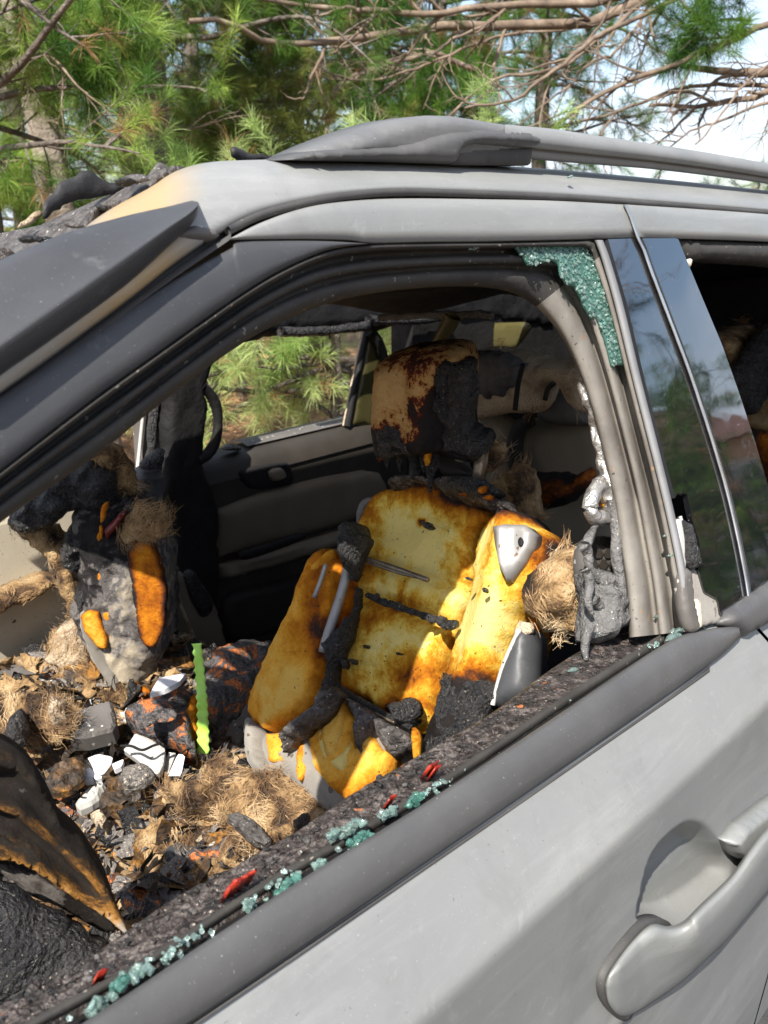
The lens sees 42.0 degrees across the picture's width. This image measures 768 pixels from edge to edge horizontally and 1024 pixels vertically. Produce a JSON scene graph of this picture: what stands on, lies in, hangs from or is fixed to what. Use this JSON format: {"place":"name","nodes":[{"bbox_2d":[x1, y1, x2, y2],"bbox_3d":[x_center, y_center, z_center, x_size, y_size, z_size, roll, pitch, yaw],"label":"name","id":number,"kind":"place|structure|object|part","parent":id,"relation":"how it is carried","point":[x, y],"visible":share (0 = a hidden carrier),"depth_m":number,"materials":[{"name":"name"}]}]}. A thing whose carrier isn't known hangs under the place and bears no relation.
{"place":"outdoors","nodes":[
{"label":"outdoors","id":0,"kind":"place"},
{"bbox_2d":[4,227,390,464],"bbox_3d":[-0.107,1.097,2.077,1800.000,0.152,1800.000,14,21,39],"label":"ground","id":1,"kind":"structure","parent":0,"point":[352,344],"depth_m":9.00,"materials":[{"name":"green plant"}]},
{"bbox_2d":[0,15,121,231],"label":"pine tree","id":2,"kind":"object","parent":1,"relation":"on","point":[18,216],"visible":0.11,"depth_m":6.33,"materials":[{"name":"green plant"}]},
{"bbox_2d":[0,0,240,445],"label":"pine tree","id":3,"kind":"object","parent":1,"relation":"on","point":[37,131],"visible":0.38,"depth_m":5.84,"materials":[{"name":"green plant"}]},
{"bbox_2d":[0,0,255,232],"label":"pine tree","id":4,"kind":"object","parent":1,"relation":"on","point":[8,176],"visible":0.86,"depth_m":4.17,"materials":[{"name":"green plant"}]},
{"bbox_2d":[0,1,284,230],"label":"pine tree","id":5,"kind":"object","parent":1,"relation":"on","point":[72,104],"visible":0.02,"depth_m":10.97,"materials":[{"name":"green plant"}]},
{"bbox_2d":[1,4,340,425],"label":"pine tree","id":6,"kind":"object","parent":1,"relation":"on","point":[191,135],"visible":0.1,"depth_m":6.95,"materials":[{"name":"green plant"}]},
{"bbox_2d":[0,0,437,174],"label":"pine tree","id":7,"kind":"object","parent":1,"relation":"on","point":[111,66],"visible":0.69,"depth_m":4.77,"materials":[{"name":"green plant"}]},
{"bbox_2d":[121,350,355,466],"bbox_3d":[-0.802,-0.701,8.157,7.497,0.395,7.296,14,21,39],"label":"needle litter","id":8,"kind":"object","parent":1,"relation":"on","point":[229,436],"visible":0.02,"depth_m":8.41,"materials":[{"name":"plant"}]},
{"bbox_2d":[101,0,423,423],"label":"pine tree","id":9,"kind":"object","parent":1,"relation":"on","point":[274,88],"visible":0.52,"depth_m":6.65,"materials":[{"name":"green plant"}]},
{"bbox_2d":[67,0,472,352],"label":"pine tree","id":10,"kind":"object","parent":1,"relation":"on","point":[305,34],"visible":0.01,"depth_m":11.88,"materials":[{"name":"green plant"}]},
{"bbox_2d":[239,333,348,400],"bbox_3d":[-1.157,-2.174,9.301,2.119,2.312,1.999,3,16,10],"label":"pine tree","id":11,"kind":"object","parent":1,"relation":"on","point":[243,394],"depth_m":9.43,"materials":[{"name":"green plant"}]},
{"bbox_2d":[74,61,588,449],"bbox_3d":[-0.313,-1.120,5.496,2.786,2.387,2.610,-2,16,-8],"label":"pine tree","id":12,"kind":"object","parent":1,"relation":"on","point":[292,351],"visible":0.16,"depth_m":5.08,"materials":[{"name":"green plant"}]},
{"bbox_2d":[262,0,531,338],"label":"pine tree","id":13,"kind":"object","parent":1,"relation":"on","point":[382,53],"depth_m":12.85,"materials":[{"name":"green plant"}]},
{"bbox_2d":[187,0,697,154],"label":"pine tree","id":14,"kind":"object","parent":1,"relation":"on","point":[496,9],"visible":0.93,"depth_m":5.50,"materials":[{"name":"green plant"}]},
{"bbox_2d":[243,0,715,172],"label":"pine tree","id":15,"kind":"object","parent":1,"relation":"on","point":[438,97],"visible":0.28,"depth_m":8.38,"materials":[{"name":"green plant"}]},
{"bbox_2d":[366,0,710,178],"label":"pine tree","id":16,"kind":"object","parent":1,"relation":"on","point":[545,51],"visible":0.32,"depth_m":8.82,"materials":[{"name":"green plant"}]},
{"bbox_2d":[545,0,767,178],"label":"pine tree","id":17,"kind":"object","parent":1,"relation":"on","point":[692,51],"visible":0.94,"depth_m":4.95,"materials":[{"name":"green plant"}]},
{"bbox_2d":[695,154,767,189],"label":"pine tree","id":18,"kind":"object","parent":1,"relation":"on","point":[753,185],"visible":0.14,"depth_m":8.00,"materials":[{"name":"green plant"}]},
{"bbox_2d":[0,0,767,226],"label":"sky","id":19,"kind":"structure","parent":0,"point":[713,142],"materials":[{"name":"white"}]},
{"bbox_2d":[758,1008,767,1023],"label":"driveway","id":20,"kind":"structure","parent":0,"point":[764,1019],"depth_m":2.11,"materials":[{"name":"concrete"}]},
{"bbox_2d":[0,116,767,1023],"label":"burned suv","id":21,"kind":"object","parent":20,"relation":"on","point":[432,562],"visible":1,"depth_m":1.24,"materials":[{"name":"grey paint"}]},
{"bbox_3d":[-0.897,0.321,1.954,0.188,0.605,1.100,14,21,39],"label":"passenger door","id":22,"kind":"part","parent":21,"relation":"part of","materials":[{"name":"beige plastic"}]},
{"bbox_2d":[70,702,119,750],"bbox_3d":[-0.477,0.352,1.641,0.079,0.062,0.073,-6,17,-19],"label":"plastic box","id":23,"kind":"object","parent":21,"relation":"in","point":[98,727],"visible":0.88,"depth_m":1.62,"materials":[{"name":"grey plastic"}]},
{"bbox_2d":[83,991,118,1018],"bbox_3d":[-0.186,0.322,0.656,0.011,0.017,0.025,10,19,32],"label":"glass clump","id":24,"kind":"object","parent":21,"relation":"on","point":[97,1003],"visible":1,"depth_m":0.65,"materials":[{"name":"teal glass"}]},
{"bbox_2d":[109,973,129,992],"bbox_3d":[-0.174,0.312,0.661,0.011,0.011,0.017,3,16,9],"label":"glass clump","id":25,"kind":"object","parent":21,"relation":"on","point":[117,984],"visible":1,"depth_m":0.66,"materials":[{"name":"teal glass"}]},
{"bbox_2d":[0,630,241,931],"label":"debris","id":26,"kind":"object","parent":21,"relation":"on","point":[153,864],"visible":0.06,"depth_m":1.52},
{"bbox_2d":[76,782,105,815],"bbox_3d":[-0.446,0.436,1.529,0.030,0.034,0.056,14,21,39],"label":"broken plastic panel","id":27,"kind":"object","parent":26,"relation":"on","point":[87,802],"visible":1,"depth_m":1.52,"materials":[{"name":"grey plastic"}]},
{"bbox_2d":[90,809,106,828],"bbox_3d":[-0.422,0.456,1.484,0.019,0.025,0.033,-11,20,-34],"label":"scrap","id":28,"kind":"object","parent":26,"relation":"on","point":[98,816],"visible":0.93,"depth_m":1.48,"materials":[{"name":"beige"}]},
{"bbox_2d":[0,660,201,918],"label":"debris","id":29,"kind":"object","parent":26,"relation":"on","point":[48,748],"visible":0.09,"depth_m":1.69,"materials":[{"name":"brown plastic"}]},
{"bbox_2d":[107,830,116,852],"bbox_3d":[-0.402,0.503,1.502,0.036,0.041,0.060,-7,18,-24],"label":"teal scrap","id":30,"kind":"object","parent":26,"relation":"on","point":[114,837],"visible":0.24,"depth_m":1.50,"materials":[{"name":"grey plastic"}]},
{"bbox_2d":[112,905,123,933],"bbox_3d":[-0.341,0.537,1.262,0.040,0.084,0.064,-14,21,-39],"label":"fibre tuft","id":31,"kind":"object","parent":26,"relation":"on","point":[116,929],"visible":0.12,"depth_m":1.25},
{"bbox_2d":[0,636,244,916],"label":"debris","id":32,"kind":"object","parent":26,"relation":"on","point":[199,838],"visible":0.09,"depth_m":1.46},
{"bbox_2d":[124,734,165,777],"bbox_3d":[-0.378,0.389,1.599,0.087,0.043,0.048,14,21,39],"label":"broken panel","id":33,"kind":"object","parent":32,"relation":"on","point":[153,758],"visible":0.87,"depth_m":1.59,"materials":[{"name":"grey plastic"}]},
{"bbox_2d":[120,742,161,750],"bbox_3d":[-0.379,0.366,1.554,0.064,0.004,0.022,-2,16,-8],"label":"bent wire","id":34,"kind":"object","parent":33,"relation":"on","point":[143,749],"visible":1,"depth_m":1.55,"materials":[{"name":"black metal"}]},
{"bbox_2d":[94,776,152,820],"bbox_3d":[-0.406,0.441,1.559,0.089,0.056,0.079,-11,19,-33],"label":"charred board","id":35,"kind":"object","parent":26,"relation":"on","point":[115,794],"visible":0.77,"depth_m":1.53,"materials":[{"name":"wood"}]},
{"bbox_2d":[85,768,101,784],"bbox_3d":[-0.452,0.411,1.556,0.026,0.018,0.028,-3,16,-12],"label":"paper scrap","id":36,"kind":"object","parent":35,"relation":"on","point":[90,776],"visible":0.87,"depth_m":1.55,"materials":[{"name":"white paper"}]},
{"bbox_2d":[88,754,112,775],"bbox_3d":[-0.440,0.394,1.565,0.034,0.019,0.037,-11,19,-33],"label":"paper scrap","id":37,"kind":"object","parent":35,"relation":"on","point":[100,764],"visible":1,"depth_m":1.56,"materials":[{"name":"white paper"}]},
{"bbox_2d":[112,760,124,773],"bbox_3d":[-0.409,0.393,1.545,0.020,0.016,0.015,-8,18,-27],"label":"paper scrap","id":38,"kind":"object","parent":35,"relation":"on","point":[118,766],"visible":1,"depth_m":1.54,"materials":[{"name":"white paper"}]},
{"bbox_2d":[118,763,154,790],"bbox_3d":[-0.386,0.408,1.554,0.049,0.032,0.049,14,21,39],"label":"charred lump","id":39,"kind":"object","parent":35,"relation":"on","point":[137,776],"visible":1,"depth_m":1.54,"materials":[{"name":"grey stone"}]},
{"bbox_2d":[36,651,214,845],"bbox_3d":[-0.437,0.457,1.558,1.034,0.162,0.893,14,21,39],"label":"debris","id":40,"kind":"object","parent":26,"relation":"on","point":[121,714],"visible":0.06,"depth_m":1.81,"materials":[{"name":"grey plastic"}]},
{"bbox_2d":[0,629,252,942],"bbox_3d":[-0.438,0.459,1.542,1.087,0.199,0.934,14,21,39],"label":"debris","id":41,"kind":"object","parent":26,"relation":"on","point":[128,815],"visible":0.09,"depth_m":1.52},
{"bbox_2d":[0,628,244,941],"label":"debris","id":42,"kind":"object","parent":41,"relation":"on","point":[179,863],"visible":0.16,"depth_m":1.44,"materials":[{"name":"grey wood"}]},
{"bbox_2d":[168,754,184,775],"bbox_3d":[-0.328,0.400,1.579,0.026,0.034,0.026,-2,16,-6],"label":"label strip","id":43,"kind":"object","parent":41,"relation":"on","point":[177,766],"visible":0.93,"depth_m":1.57,"materials":[{"name":"white paper"}]},
{"bbox_2d":[204,760,326,860],"bbox_3d":[-0.157,0.447,1.477,0.224,0.142,0.198,14,21,39],"label":"fibre padding","id":44,"kind":"object","parent":41,"relation":"on","point":[274,804],"visible":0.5,"depth_m":1.46,"materials":[{"name":"beige fabric"}]},
{"bbox_2d":[193,746,250,826],"bbox_3d":[-0.247,0.421,1.538,0.133,0.114,0.120,14,21,39],"label":"fibre padding","id":45,"kind":"object","parent":44,"relation":"on","point":[214,769],"visible":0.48,"depth_m":1.53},
{"bbox_2d":[227,812,270,848],"bbox_3d":[-0.189,0.444,1.402,0.080,0.032,0.027,14,21,39],"label":"charred strip","id":46,"kind":"object","parent":44,"relation":"on","point":[249,829],"visible":0.99,"depth_m":1.39,"materials":[{"name":"grey wood"}]},
{"bbox_2d":[293,813,310,831],"bbox_3d":[-0.112,0.423,1.367,0.020,0.023,0.028,14,21,39],"label":"charred strip","id":47,"kind":"object","parent":44,"relation":"on","point":[301,821],"visible":0.89,"depth_m":1.36,"materials":[{"name":"black"}]},
{"bbox_2d":[22,659,234,934],"bbox_3d":[-0.441,0.449,1.557,1.048,0.174,0.903,14,21,39],"label":"debris","id":48,"kind":"object","parent":26,"relation":"on","point":[134,897],"visible":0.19,"depth_m":1.43,"materials":[{"name":"orange"}]},
{"bbox_2d":[0,636,258,914],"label":"debris","id":49,"kind":"object","parent":26,"relation":"on","point":[146,837],"visible":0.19,"depth_m":1.83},
{"bbox_2d":[0,680,67,754],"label":"fibre padding","id":50,"kind":"object","parent":49,"relation":"on","point":[13,704],"visible":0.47,"depth_m":1.62,"materials":[{"name":"beige fabric"}]},
{"bbox_2d":[4,708,30,747],"bbox_3d":[-0.575,0.338,1.569,0.036,0.047,0.074,-2,16,-5],"label":"charred lump","id":51,"kind":"object","parent":50,"relation":"on","point":[18,730],"visible":0.9,"depth_m":1.55,"materials":[{"name":"grey stone"}]},
{"bbox_2d":[30,687,88,750],"bbox_3d":[-0.514,0.321,1.590,0.086,0.105,0.077,14,21,39],"label":"fibre padding","id":52,"kind":"object","parent":50,"relation":"on","point":[59,714],"visible":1,"depth_m":1.58,"materials":[{"name":"beige fabric"}]},
{"bbox_2d":[192,643,209,753],"bbox_3d":[-0.302,0.310,1.650,0.024,0.202,0.002,-1,16,-3],"label":"green strip","id":53,"kind":"object","parent":49,"relation":"on","point":[203,740],"visible":0.98,"depth_m":1.65,"materials":[{"name":"green plastic"}]},
{"bbox_2d":[32,675,240,902],"bbox_3d":[-0.415,0.419,1.564,1.050,0.201,0.808,14,21,39],"label":"debris","id":54,"kind":"object","parent":26,"relation":"on","point":[83,790],"visible":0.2,"depth_m":1.53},
{"bbox_2d":[45,757,86,798],"bbox_3d":[-0.482,0.398,1.513,0.061,0.040,0.068,14,21,39],"label":"charred lump","id":55,"kind":"object","parent":54,"relation":"on","point":[66,778],"visible":0.94,"depth_m":1.50,"materials":[{"name":"stone"}]},
{"bbox_2d":[164,752,176,777],"bbox_3d":[-0.346,0.407,1.610,0.013,0.030,0.042,3,16,9],"label":"broken panel","id":56,"kind":"object","parent":26,"relation":"on","point":[171,757],"visible":0.77,"depth_m":1.61,"materials":[{"name":"grey plastic"}]},
{"bbox_2d":[145,762,215,821],"bbox_3d":[-0.304,0.435,1.533,0.134,0.113,0.106,14,21,39],"label":"fibre padding","id":57,"kind":"object","parent":26,"relation":"on","point":[187,797],"visible":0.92,"depth_m":1.50,"materials":[{"name":"beige fabric"}]},
{"bbox_2d":[163,813,222,850],"bbox_3d":[-0.281,0.493,1.504,0.118,0.104,0.115,14,21,39],"label":"fibre padding","id":58,"kind":"object","parent":26,"relation":"on","point":[194,833],"visible":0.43,"depth_m":1.48,"materials":[{"name":"beige fabric"}]},
{"bbox_2d":[207,831,261,871],"bbox_3d":[-0.201,0.504,1.447,0.116,0.115,0.112,2,16,7],"label":"fibre padding","id":59,"kind":"object","parent":26,"relation":"on","point":[224,847],"visible":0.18,"depth_m":1.43,"materials":[{"name":"beige fabric"}]},
{"bbox_2d":[162,842,210,861],"bbox_3d":[-0.282,0.512,1.473,0.078,0.049,0.088,-11,19,-34],"label":"debris","id":60,"kind":"object","parent":59,"relation":"on","point":[170,851],"visible":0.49,"depth_m":1.46,"materials":[{"name":"grey"}]},
{"bbox_2d":[0,634,257,933],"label":"debris","id":61,"kind":"object","parent":21,"relation":"in","point":[150,786],"visible":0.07,"depth_m":1.68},
{"bbox_2d":[128,956,154,985],"bbox_3d":[-0.162,0.310,0.673,0.014,0.014,0.023,14,21,39],"label":"glass clump","id":62,"kind":"object","parent":21,"relation":"on","point":[138,971],"visible":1,"depth_m":0.67,"materials":[{"name":"teal glass"}]},
{"bbox_2d":[150,673,185,697],"bbox_3d":[-0.367,0.291,1.687,0.033,0.019,0.078,14,21,39],"label":"paper card","id":63,"kind":"object","parent":21,"relation":"on","point":[164,685],"visible":1,"depth_m":1.68,"materials":[{"name":"white paper"}]},
{"bbox_2d":[187,694,197,754],"bbox_3d":[-0.329,0.367,1.697,0.040,0.110,0.036,-1,16,-3],"label":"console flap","id":64,"kind":"object","parent":21,"relation":"on","point":[192,710],"visible":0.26,"depth_m":1.68,"materials":[{"name":"orange plastic"}]},
{"bbox_2d":[242,897,256,913],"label":"glass clump","id":65,"kind":"object","parent":21,"relation":"on","point":[249,904],"visible":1,"depth_m":0.74,"materials":[{"name":"teal glass"}]},
{"bbox_2d":[273,873,302,896],"bbox_3d":[-0.074,0.288,0.768,0.013,0.018,0.028,14,21,39],"label":"glass clump","id":66,"kind":"object","parent":21,"relation":"on","point":[287,882],"visible":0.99,"depth_m":0.76,"materials":[{"name":"teal glass"}]},
{"bbox_3d":[-0.133,0.058,2.808,0.163,0.639,1.050,14,21,39],"label":"far rear door","id":67,"kind":"part","parent":21,"relation":"part of","materials":[{"name":"grey plastic"}]},
{"bbox_2d":[310,858,327,870],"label":"glass clump","id":68,"kind":"object","parent":21,"relation":"on","point":[317,863],"visible":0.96,"depth_m":0.79,"materials":[{"name":"teal glass"}]},
{"bbox_2d":[325,826,343,843],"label":"glass clump","id":69,"kind":"object","parent":21,"relation":"on","point":[332,834],"visible":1,"depth_m":0.82,"materials":[{"name":"teal glass"}]},
{"bbox_2d":[339,817,366,839],"bbox_3d":[-0.027,0.263,0.829,0.014,0.017,0.031,14,21,39],"label":"glass clump","id":70,"kind":"object","parent":21,"relation":"on","point":[350,827],"visible":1,"depth_m":0.82,"materials":[{"name":"teal glass"}]},
{"bbox_2d":[346,830,374,849],"bbox_3d":[-0.020,0.273,0.830,0.014,0.017,0.030,14,21,39],"label":"glass clump","id":71,"kind":"object","parent":21,"relation":"on","point":[361,836],"visible":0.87,"depth_m":0.83,"materials":[{"name":"teal glass"}]},
{"bbox_3d":[-0.011,0.416,0.966,0.360,1.388,1.906,14,21,39],"label":"front door","id":72,"kind":"part","parent":21,"relation":"part of","materials":[{"name":"grey paint"}]},
{"bbox_2d":[377,805,396,820],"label":"glass clump","id":73,"kind":"object","parent":21,"relation":"on","point":[383,815],"visible":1,"depth_m":0.85,"materials":[{"name":"teal glass"}]},
{"bbox_2d":[404,791,424,808],"bbox_3d":[0.027,0.254,0.879,0.026,0.016,0.012,-13,20,-38],"label":"glass clump","id":74,"kind":"object","parent":21,"relation":"on","point":[415,799],"visible":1,"depth_m":0.88,"materials":[{"name":"teal glass"}]},
{"bbox_2d":[467,247,478,250],"bbox_3d":[0.095,-0.280,1.061,0.009,0.008,0.019,14,21,39],"label":"glass crumb","id":75,"kind":"object","parent":21,"relation":"on","point":[472,249],"visible":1,"depth_m":1.06,"materials":[{"name":"glass"}]},
{"bbox_2d":[566,667,578,672],"bbox_3d":[0.221,0.184,1.163,0.009,0.008,0.021,14,21,39],"label":"glass crumb","id":76,"kind":"object","parent":21,"relation":"on","point":[572,669],"visible":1,"depth_m":1.16,"materials":[{"name":"teal glass"}]},
{"bbox_2d":[665,632,681,641],"bbox_3d":[0.360,0.157,1.242,0.011,0.014,0.039,14,21,39],"label":"glass crumb","id":77,"kind":"object","parent":21,"relation":"on","point":[670,636],"visible":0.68,"depth_m":1.24,"materials":[{"name":"teal glass"}]},
{"bbox_2d":[674,627,683,632],"bbox_3d":[0.373,0.149,1.259,0.009,0.008,0.026,14,21,39],"label":"glass crumb","id":78,"kind":"object","parent":21,"relation":"on","point":[679,629],"visible":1,"depth_m":1.25,"materials":[{"name":"teal glass"}]},
{"bbox_3d":[0.836,0.150,1.894,0.267,1.386,1.363,14,21,39],"label":"rear door","id":79,"kind":"part","parent":21,"relation":"part of","materials":[{"name":"grey paint"}]}
]}

